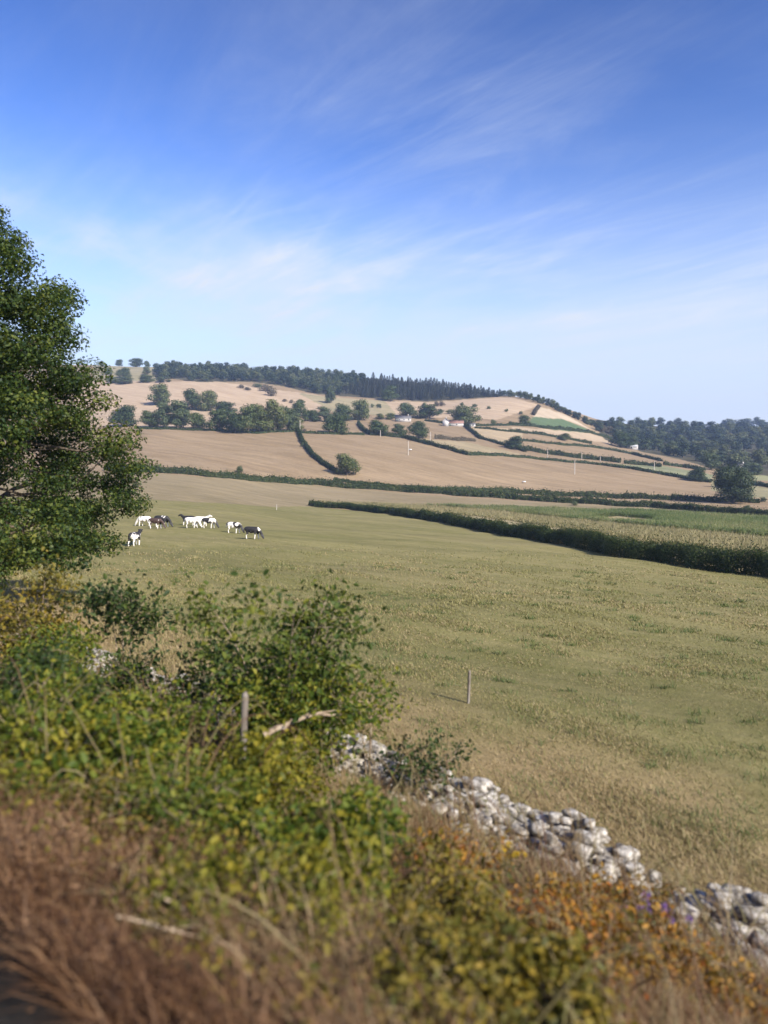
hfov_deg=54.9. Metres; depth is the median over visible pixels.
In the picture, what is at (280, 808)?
shrub
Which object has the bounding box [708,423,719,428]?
woodland tree
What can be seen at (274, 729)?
branch
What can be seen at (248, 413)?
field tree
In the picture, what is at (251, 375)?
broadleaf tree
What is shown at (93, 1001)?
dead bracken grass
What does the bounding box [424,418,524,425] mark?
hedge
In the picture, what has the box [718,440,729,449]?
woodland tree
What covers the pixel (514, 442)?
field tree
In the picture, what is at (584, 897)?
bramble canes
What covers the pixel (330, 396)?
field tree
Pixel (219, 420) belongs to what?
field tree
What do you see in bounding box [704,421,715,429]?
woodland tree
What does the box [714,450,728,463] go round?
woodland tree
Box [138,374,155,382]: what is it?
hill tree
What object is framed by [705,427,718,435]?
woodland tree
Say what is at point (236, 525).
cow
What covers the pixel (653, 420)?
woodland tree
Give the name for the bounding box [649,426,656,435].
woodland tree
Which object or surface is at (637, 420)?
woodland tree
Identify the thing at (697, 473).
field tree
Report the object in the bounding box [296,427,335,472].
hedge
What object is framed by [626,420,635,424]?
woodland tree
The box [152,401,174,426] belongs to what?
field tree
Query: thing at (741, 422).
woodland tree
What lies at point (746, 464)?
edge tree
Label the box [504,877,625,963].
bramble
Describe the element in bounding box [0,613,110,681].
bush
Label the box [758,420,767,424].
woodland tree
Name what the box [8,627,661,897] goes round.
stone wall
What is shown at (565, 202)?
sky
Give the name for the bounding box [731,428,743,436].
woodland tree
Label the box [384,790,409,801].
fallen stone
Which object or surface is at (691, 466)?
hedge
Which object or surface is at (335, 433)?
hedge
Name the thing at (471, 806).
dead stalks
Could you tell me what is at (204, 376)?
broadleaf tree
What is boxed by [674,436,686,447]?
woodland tree
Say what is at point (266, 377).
broadleaf tree
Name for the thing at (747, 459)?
woodland tree
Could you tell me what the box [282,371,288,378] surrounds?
broadleaf tree
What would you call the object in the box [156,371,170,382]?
hill tree
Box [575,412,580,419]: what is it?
ridge tree
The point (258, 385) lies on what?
bush
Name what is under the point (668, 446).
edge tree
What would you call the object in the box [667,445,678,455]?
woodland tree
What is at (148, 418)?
field tree
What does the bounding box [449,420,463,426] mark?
barn
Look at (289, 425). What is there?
field tree
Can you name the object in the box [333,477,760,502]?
hedge
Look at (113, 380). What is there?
hill tree
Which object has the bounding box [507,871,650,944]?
bramble
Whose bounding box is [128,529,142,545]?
cow
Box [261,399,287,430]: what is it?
field tree
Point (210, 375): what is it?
broadleaf tree
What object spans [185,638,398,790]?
hazel bush
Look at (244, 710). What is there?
fence post
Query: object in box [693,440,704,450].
woodland tree
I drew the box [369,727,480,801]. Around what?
bush
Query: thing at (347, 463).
field tree
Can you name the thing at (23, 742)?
shrub
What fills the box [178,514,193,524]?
cow
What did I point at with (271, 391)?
bush
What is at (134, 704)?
shrub
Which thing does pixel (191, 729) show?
shrub
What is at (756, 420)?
woodland tree
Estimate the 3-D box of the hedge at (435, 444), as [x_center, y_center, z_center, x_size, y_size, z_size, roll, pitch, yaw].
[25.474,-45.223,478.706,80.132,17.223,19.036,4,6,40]
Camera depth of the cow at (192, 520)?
82.84 m
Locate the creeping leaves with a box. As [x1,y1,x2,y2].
[0,706,606,1023]
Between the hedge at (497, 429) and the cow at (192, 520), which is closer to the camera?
the cow at (192, 520)
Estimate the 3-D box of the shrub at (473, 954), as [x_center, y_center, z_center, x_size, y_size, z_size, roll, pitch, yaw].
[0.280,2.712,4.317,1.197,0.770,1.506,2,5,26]
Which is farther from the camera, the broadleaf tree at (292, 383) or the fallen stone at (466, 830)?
the broadleaf tree at (292, 383)
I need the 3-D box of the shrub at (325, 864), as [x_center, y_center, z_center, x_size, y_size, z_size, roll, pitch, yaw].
[-0.686,2.597,5.037,1.388,0.847,1.374,1,5,13]
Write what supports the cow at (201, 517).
on the ground at (296, 521)
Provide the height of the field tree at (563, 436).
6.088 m
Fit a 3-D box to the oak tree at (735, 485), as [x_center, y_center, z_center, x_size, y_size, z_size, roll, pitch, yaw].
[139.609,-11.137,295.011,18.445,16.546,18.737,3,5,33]
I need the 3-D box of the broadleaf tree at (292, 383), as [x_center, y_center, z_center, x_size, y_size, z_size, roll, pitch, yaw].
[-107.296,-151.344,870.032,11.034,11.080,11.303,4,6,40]
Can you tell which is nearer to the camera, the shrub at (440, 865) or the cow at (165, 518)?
the shrub at (440, 865)
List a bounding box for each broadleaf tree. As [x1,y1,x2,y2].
[155,365,163,370]
[167,369,176,378]
[177,369,185,377]
[186,372,195,380]
[191,369,199,377]
[200,372,209,380]
[206,372,213,379]
[211,369,218,378]
[219,371,226,380]
[227,372,237,380]
[237,372,246,380]
[246,371,256,380]
[256,373,264,381]
[264,373,270,380]
[269,375,277,383]
[279,375,285,383]
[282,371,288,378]
[289,379,296,386]
[301,379,311,388]
[308,383,315,392]
[313,378,321,384]
[315,384,322,392]
[327,385,336,391]
[333,383,341,392]
[335,379,344,386]
[336,386,343,394]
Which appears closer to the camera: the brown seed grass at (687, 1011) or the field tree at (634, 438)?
the brown seed grass at (687, 1011)
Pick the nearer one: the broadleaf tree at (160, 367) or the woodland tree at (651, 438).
the woodland tree at (651, 438)
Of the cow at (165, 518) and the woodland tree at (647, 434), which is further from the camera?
the woodland tree at (647, 434)
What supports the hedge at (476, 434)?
on the ground at (296, 521)
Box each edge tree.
[651,438,664,450]
[660,442,677,454]
[699,452,722,468]
[742,462,751,469]
[747,463,762,474]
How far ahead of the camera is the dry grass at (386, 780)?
8.67 m
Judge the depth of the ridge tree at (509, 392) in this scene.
865.67 m
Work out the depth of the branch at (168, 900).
4.51 m
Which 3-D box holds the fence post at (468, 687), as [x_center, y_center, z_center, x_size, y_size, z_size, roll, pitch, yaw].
[1.911,4.137,16.700,0.095,1.174,0.067,0,4,0]
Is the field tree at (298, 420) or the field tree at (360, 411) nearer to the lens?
the field tree at (298, 420)
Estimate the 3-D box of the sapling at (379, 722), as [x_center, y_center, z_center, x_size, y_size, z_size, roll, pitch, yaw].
[-0.213,3.497,11.682,1.524,2.040,1.144,0,4,0]
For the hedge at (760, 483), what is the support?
on the ground at (296, 521)
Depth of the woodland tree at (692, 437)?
857.71 m
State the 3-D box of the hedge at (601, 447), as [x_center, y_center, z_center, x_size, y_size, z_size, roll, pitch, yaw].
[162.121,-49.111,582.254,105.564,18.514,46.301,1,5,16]
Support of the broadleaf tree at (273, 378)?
on the ground at (296, 521)
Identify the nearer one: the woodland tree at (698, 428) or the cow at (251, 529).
the cow at (251, 529)
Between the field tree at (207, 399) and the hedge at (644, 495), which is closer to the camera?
the hedge at (644, 495)
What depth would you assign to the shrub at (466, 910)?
5.70 m
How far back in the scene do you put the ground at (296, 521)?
44.85 m
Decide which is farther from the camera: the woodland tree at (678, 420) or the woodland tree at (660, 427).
the woodland tree at (678, 420)
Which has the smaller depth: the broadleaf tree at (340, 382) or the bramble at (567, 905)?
the bramble at (567, 905)
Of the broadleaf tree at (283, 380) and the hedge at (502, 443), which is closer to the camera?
the hedge at (502, 443)
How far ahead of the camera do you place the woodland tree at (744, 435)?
880.51 m
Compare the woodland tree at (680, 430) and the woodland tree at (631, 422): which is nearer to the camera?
the woodland tree at (680, 430)
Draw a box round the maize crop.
[427,502,767,536]
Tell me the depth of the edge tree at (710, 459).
512.33 m
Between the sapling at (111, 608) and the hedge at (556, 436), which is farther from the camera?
the hedge at (556, 436)
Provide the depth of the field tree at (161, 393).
661.60 m
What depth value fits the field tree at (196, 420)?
483.25 m
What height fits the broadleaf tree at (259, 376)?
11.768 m
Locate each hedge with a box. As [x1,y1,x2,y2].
[105,462,767,515]
[135,426,296,433]
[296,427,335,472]
[301,430,364,434]
[308,499,767,576]
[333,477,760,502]
[357,420,369,434]
[368,430,466,454]
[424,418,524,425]
[434,434,475,441]
[464,423,481,438]
[466,451,711,482]
[474,426,527,433]
[480,435,526,451]
[509,421,611,438]
[510,428,591,443]
[520,438,662,460]
[521,445,620,462]
[531,404,540,414]
[624,458,661,466]
[663,461,699,468]
[752,480,767,486]
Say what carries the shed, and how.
on the ground at (296, 521)
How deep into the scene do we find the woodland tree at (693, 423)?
1062.84 m
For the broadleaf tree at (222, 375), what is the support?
on the ground at (296, 521)
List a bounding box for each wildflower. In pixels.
[497,841,526,889]
[620,891,667,938]
[662,909,693,934]
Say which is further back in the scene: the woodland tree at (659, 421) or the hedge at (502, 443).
the woodland tree at (659, 421)
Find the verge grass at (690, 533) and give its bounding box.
[317,499,767,552]
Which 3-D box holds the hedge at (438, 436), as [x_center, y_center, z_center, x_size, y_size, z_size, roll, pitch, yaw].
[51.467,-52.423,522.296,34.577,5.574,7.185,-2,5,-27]
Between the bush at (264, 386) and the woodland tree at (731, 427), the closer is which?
the bush at (264, 386)
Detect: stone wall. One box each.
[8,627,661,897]
[641,882,767,959]
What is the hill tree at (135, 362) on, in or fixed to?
on the ground at (296, 521)
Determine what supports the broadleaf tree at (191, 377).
on the ground at (296, 521)
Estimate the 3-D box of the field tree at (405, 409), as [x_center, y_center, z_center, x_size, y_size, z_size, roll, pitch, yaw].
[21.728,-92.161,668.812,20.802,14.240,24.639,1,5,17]
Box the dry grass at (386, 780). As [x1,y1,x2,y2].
[0,658,767,1023]
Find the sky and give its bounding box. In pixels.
[0,0,767,426]
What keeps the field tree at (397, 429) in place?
on the ground at (296, 521)
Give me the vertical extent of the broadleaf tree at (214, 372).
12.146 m
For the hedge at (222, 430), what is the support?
on the ground at (296, 521)
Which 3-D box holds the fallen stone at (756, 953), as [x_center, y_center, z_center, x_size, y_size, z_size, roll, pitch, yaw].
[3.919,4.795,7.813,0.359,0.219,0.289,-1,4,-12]
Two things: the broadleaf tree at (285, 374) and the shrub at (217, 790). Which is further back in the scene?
the broadleaf tree at (285, 374)
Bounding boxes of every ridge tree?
[507,389,514,396]
[545,398,549,405]
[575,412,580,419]
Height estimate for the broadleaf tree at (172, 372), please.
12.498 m
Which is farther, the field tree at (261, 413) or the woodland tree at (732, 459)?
the woodland tree at (732, 459)
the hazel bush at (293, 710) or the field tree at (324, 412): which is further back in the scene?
the field tree at (324, 412)
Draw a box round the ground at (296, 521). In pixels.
[0,365,767,1023]
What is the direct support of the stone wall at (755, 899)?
on the ground at (296, 521)
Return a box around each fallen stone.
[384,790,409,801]
[450,821,470,832]
[553,863,578,880]
[739,949,767,972]
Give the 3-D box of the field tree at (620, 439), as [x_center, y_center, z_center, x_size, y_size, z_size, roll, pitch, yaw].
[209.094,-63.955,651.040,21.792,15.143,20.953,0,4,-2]
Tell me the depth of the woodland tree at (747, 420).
1534.31 m
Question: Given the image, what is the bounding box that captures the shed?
[626,445,638,449]
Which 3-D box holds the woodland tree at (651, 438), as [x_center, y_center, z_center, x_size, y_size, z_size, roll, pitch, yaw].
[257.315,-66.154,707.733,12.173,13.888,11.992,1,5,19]
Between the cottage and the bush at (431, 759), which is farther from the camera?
the cottage
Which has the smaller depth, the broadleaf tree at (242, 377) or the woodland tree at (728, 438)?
the woodland tree at (728, 438)
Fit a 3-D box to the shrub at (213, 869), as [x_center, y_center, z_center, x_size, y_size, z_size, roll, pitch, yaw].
[-1.230,2.466,4.770,1.229,0.669,1.023,3,5,30]
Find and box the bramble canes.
[0,615,767,1023]
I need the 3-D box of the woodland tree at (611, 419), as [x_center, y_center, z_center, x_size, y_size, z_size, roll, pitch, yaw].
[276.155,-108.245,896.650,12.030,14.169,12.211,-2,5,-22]
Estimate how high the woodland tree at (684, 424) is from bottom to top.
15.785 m
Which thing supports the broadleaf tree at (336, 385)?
on the ground at (296, 521)
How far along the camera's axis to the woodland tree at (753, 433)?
948.42 m
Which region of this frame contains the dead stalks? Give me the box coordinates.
[95,644,767,1023]
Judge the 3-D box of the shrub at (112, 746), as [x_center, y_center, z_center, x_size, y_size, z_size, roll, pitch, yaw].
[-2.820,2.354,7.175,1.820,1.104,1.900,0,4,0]
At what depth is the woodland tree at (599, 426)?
755.74 m
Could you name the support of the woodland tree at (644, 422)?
on the ground at (296, 521)
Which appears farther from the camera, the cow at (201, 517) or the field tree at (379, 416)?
the field tree at (379, 416)
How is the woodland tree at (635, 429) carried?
on the ground at (296, 521)
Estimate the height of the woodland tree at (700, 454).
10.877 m
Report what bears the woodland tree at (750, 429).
on the ground at (296, 521)
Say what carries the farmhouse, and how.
on the ground at (296, 521)
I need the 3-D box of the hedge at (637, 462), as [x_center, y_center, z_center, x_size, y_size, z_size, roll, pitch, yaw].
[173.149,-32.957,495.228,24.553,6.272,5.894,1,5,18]
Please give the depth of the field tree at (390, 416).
647.38 m
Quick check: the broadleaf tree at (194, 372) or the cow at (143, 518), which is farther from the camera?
the broadleaf tree at (194, 372)
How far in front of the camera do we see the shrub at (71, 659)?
11.30 m
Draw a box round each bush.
[0,545,93,668]
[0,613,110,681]
[97,644,191,708]
[154,564,399,755]
[171,631,262,737]
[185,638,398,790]
[253,383,261,387]
[257,384,269,390]
[265,386,277,395]
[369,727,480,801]
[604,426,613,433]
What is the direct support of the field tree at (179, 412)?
on the ground at (296, 521)
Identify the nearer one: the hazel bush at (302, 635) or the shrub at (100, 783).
the shrub at (100, 783)
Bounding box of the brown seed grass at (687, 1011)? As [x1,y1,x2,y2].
[239,779,767,1023]
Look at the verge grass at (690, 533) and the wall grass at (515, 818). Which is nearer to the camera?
the wall grass at (515, 818)
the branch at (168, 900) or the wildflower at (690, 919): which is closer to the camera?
the branch at (168, 900)
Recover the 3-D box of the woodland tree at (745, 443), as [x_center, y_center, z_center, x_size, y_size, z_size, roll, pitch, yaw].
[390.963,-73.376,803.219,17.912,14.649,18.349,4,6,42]
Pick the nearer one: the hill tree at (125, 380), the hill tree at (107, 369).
the hill tree at (125, 380)
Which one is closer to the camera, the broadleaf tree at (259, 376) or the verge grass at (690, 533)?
the verge grass at (690, 533)
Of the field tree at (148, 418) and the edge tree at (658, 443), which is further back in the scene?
the edge tree at (658, 443)
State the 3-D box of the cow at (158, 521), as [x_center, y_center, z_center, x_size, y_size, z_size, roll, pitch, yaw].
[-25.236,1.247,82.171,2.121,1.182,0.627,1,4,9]
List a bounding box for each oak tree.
[0,204,160,595]
[711,463,757,503]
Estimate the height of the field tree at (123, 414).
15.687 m
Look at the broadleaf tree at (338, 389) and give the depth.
832.19 m
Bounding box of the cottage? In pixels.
[443,417,448,425]
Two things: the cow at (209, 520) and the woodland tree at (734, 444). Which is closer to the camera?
the cow at (209, 520)
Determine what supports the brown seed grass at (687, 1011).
on the ground at (296, 521)
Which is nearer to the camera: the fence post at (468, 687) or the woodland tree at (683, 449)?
the fence post at (468, 687)
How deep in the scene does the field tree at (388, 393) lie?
808.09 m
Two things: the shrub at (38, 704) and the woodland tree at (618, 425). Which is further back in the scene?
the woodland tree at (618, 425)
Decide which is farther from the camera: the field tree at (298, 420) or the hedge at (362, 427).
the hedge at (362, 427)
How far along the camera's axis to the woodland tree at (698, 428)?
1014.86 m
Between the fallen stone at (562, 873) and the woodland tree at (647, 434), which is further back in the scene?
the woodland tree at (647, 434)
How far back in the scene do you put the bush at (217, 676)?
12.59 m
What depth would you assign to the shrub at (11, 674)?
8.96 m
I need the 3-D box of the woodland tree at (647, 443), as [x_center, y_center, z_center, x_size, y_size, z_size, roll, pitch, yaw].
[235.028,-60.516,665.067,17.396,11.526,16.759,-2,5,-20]
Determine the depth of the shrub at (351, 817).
6.22 m
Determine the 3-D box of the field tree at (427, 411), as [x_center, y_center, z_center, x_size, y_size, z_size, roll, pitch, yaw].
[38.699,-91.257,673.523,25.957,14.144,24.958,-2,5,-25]
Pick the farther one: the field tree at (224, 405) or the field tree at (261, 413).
the field tree at (224, 405)
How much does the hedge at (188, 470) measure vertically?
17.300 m
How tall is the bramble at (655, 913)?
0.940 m
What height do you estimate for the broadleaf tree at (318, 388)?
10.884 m
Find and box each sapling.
[50,561,187,660]
[328,669,417,781]
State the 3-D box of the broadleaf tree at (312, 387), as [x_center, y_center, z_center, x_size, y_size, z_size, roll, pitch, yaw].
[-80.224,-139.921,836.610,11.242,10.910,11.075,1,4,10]
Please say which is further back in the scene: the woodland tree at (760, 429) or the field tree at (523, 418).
the woodland tree at (760, 429)
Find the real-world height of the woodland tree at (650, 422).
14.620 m
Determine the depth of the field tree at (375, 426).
496.99 m
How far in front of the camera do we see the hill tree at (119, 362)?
1155.45 m
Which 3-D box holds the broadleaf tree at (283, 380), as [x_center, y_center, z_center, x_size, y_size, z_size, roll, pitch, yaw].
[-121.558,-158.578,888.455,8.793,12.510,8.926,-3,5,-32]
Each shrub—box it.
[0,636,120,723]
[0,659,104,752]
[0,687,192,800]
[0,703,129,785]
[0,740,110,821]
[1,624,146,701]
[28,757,165,850]
[61,663,220,772]
[69,733,270,858]
[89,828,301,954]
[111,682,217,758]
[131,718,308,847]
[188,719,337,817]
[206,810,394,987]
[213,776,433,930]
[269,772,411,873]
[333,890,551,1023]
[368,826,515,949]
[380,853,559,975]
[457,919,638,1023]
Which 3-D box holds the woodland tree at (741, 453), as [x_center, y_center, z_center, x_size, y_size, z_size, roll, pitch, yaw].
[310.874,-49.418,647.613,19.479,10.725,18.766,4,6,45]
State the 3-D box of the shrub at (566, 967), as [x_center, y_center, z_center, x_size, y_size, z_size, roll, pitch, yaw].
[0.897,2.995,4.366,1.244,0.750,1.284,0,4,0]
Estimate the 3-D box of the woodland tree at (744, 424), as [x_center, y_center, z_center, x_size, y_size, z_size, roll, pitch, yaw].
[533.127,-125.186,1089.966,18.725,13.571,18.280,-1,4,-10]
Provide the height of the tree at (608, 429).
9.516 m
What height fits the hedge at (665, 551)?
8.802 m
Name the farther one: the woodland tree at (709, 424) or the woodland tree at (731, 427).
the woodland tree at (709, 424)
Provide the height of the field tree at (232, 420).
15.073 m
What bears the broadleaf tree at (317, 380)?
on the ground at (296, 521)
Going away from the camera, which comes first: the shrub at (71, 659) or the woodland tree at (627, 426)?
the shrub at (71, 659)
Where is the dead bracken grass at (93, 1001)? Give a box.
[0,712,661,1023]
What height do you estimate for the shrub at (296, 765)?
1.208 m
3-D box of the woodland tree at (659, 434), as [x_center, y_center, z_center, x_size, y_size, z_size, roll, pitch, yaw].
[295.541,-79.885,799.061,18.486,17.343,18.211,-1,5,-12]
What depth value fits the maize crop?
194.44 m
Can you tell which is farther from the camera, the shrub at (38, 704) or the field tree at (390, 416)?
the field tree at (390, 416)
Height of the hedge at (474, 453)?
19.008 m
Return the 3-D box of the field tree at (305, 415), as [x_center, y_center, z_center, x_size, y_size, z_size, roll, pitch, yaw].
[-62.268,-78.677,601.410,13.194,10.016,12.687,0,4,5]
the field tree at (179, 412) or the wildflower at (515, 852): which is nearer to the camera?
the wildflower at (515, 852)
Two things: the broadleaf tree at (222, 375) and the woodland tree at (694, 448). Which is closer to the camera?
the woodland tree at (694, 448)
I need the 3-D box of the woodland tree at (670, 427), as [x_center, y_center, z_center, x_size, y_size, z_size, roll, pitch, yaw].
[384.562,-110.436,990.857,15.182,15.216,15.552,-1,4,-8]
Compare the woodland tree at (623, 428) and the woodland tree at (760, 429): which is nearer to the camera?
the woodland tree at (623, 428)
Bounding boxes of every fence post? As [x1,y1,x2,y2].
[240,691,248,757]
[467,670,470,703]
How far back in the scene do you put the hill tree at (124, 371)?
900.24 m
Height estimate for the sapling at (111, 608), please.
3.070 m
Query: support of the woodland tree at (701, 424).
on the ground at (296, 521)
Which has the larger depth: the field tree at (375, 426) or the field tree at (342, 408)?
the field tree at (342, 408)
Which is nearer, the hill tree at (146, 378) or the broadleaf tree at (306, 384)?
the hill tree at (146, 378)
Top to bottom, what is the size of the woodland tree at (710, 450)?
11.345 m
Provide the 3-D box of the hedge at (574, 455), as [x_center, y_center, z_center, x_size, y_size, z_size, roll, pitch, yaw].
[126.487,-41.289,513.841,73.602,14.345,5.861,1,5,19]
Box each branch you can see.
[117,914,238,946]
[152,891,257,949]
[262,709,341,735]
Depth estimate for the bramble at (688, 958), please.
6.41 m
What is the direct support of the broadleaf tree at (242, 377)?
on the ground at (296, 521)
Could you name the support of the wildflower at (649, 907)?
on the ground at (296, 521)
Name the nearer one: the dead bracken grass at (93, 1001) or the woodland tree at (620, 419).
the dead bracken grass at (93, 1001)
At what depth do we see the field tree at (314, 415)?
598.38 m
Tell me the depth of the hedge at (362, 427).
528.90 m
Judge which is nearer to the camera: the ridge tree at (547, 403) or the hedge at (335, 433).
the hedge at (335, 433)
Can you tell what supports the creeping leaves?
on the ground at (296, 521)
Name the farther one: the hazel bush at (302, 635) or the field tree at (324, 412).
the field tree at (324, 412)
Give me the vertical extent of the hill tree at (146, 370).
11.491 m
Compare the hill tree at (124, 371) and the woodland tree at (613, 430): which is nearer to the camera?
the woodland tree at (613, 430)
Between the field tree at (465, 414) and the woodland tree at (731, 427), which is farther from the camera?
the woodland tree at (731, 427)
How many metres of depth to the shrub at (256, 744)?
7.52 m
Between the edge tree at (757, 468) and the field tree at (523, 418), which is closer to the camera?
the edge tree at (757, 468)
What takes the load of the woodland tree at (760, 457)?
on the ground at (296, 521)
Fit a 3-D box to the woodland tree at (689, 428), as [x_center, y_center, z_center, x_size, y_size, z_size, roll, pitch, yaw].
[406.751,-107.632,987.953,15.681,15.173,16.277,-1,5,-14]
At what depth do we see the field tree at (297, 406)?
605.64 m
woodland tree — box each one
[594,422,602,431]
[608,417,616,424]
[608,424,618,433]
[615,421,624,428]
[616,417,624,424]
[620,426,627,432]
[624,424,633,429]
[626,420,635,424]
[630,426,641,433]
[634,417,641,423]
[637,438,653,450]
[640,420,649,427]
[640,430,651,442]
[645,420,652,426]
[647,436,657,447]
[649,417,656,424]
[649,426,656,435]
[650,430,665,442]
[656,417,665,424]
[656,424,669,432]
[666,424,674,432]
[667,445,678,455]
[672,426,687,437]
[673,418,681,424]
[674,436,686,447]
[674,442,689,457]
[679,420,692,427]
[685,426,692,435]
[686,431,697,443]
[688,444,703,455]
[690,420,698,429]
[692,425,703,431]
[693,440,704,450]
[695,449,707,460]
[698,422,705,428]
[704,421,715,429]
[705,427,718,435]
[705,448,719,458]
[707,430,725,440]
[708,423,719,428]
[714,444,730,453]
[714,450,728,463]
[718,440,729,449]
[721,453,744,466]
[723,422,735,433]
[723,436,735,443]
[729,440,742,453]
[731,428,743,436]
[731,450,750,458]
[732,419,746,425]
[734,432,748,438]
[735,455,751,462]
[737,438,752,450]
[742,422,749,428]
[744,425,759,436]
[745,418,753,425]
[748,449,767,464]
[749,432,757,436]
[750,416,761,425]
[754,426,765,432]
[755,437,767,449]
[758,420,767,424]
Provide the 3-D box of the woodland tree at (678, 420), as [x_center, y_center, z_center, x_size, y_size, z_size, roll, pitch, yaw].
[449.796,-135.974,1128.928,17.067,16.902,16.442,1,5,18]
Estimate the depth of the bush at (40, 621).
13.96 m
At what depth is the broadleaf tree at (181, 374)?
891.22 m
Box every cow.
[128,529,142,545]
[135,516,150,525]
[148,518,165,528]
[154,515,172,526]
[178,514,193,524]
[184,517,201,527]
[194,515,211,525]
[201,518,218,527]
[226,522,244,532]
[244,526,263,538]
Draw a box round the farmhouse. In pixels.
[395,414,410,421]
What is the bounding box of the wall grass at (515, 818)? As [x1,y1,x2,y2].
[90,632,767,945]
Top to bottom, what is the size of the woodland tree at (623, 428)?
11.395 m
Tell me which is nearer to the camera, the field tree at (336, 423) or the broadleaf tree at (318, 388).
the field tree at (336, 423)
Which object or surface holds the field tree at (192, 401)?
on the ground at (296, 521)
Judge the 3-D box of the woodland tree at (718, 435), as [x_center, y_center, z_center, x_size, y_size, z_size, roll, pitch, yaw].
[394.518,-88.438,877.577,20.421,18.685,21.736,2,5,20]
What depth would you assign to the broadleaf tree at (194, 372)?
876.30 m
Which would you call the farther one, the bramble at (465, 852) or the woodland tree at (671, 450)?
the woodland tree at (671, 450)
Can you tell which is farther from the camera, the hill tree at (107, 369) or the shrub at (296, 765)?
the hill tree at (107, 369)
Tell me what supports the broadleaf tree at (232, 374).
on the ground at (296, 521)
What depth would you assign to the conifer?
829.26 m
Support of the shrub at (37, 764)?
on the ground at (296, 521)
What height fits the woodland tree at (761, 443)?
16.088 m
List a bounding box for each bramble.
[390,811,523,904]
[496,885,679,1023]
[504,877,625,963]
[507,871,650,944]
[566,861,684,935]
[638,891,767,1023]
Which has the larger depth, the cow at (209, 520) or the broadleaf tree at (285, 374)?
the broadleaf tree at (285, 374)
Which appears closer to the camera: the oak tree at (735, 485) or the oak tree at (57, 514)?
the oak tree at (57, 514)
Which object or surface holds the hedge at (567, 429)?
on the ground at (296, 521)
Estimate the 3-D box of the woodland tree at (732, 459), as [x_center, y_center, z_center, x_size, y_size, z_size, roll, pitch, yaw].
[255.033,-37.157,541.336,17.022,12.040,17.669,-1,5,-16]
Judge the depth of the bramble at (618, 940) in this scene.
5.90 m
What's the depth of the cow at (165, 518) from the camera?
85.41 m
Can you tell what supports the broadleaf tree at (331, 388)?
on the ground at (296, 521)
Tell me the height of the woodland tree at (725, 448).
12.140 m
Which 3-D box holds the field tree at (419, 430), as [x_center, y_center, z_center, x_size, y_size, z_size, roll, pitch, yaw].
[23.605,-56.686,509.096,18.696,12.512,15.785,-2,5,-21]
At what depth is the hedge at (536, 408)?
746.42 m
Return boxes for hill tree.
[102,367,112,374]
[104,376,118,382]
[114,367,131,376]
[115,359,123,365]
[116,376,133,383]
[128,358,142,366]
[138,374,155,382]
[142,366,150,373]
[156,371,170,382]
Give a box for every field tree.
[107,404,138,426]
[137,410,160,426]
[146,382,171,404]
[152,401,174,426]
[164,399,191,427]
[181,388,201,409]
[183,412,206,427]
[196,389,217,410]
[205,408,227,428]
[211,401,237,413]
[223,410,245,432]
[235,403,260,432]
[249,403,271,431]
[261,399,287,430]
[277,406,299,429]
[289,417,304,429]
[291,401,307,416]
[300,409,313,420]
[308,410,318,421]
[316,406,333,421]
[320,414,348,432]
[325,388,335,402]
[330,403,353,420]
[331,453,362,474]
[350,398,370,419]
[368,419,389,434]
[374,413,384,419]
[380,385,398,400]
[386,413,394,419]
[391,423,407,434]
[396,402,418,416]
[404,421,431,437]
[415,404,442,418]
[449,405,481,423]
[503,435,523,449]
[517,415,531,423]
[557,433,570,439]
[608,431,632,446]
[625,435,640,446]
[684,467,706,481]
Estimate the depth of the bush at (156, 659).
13.61 m
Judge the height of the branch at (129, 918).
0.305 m

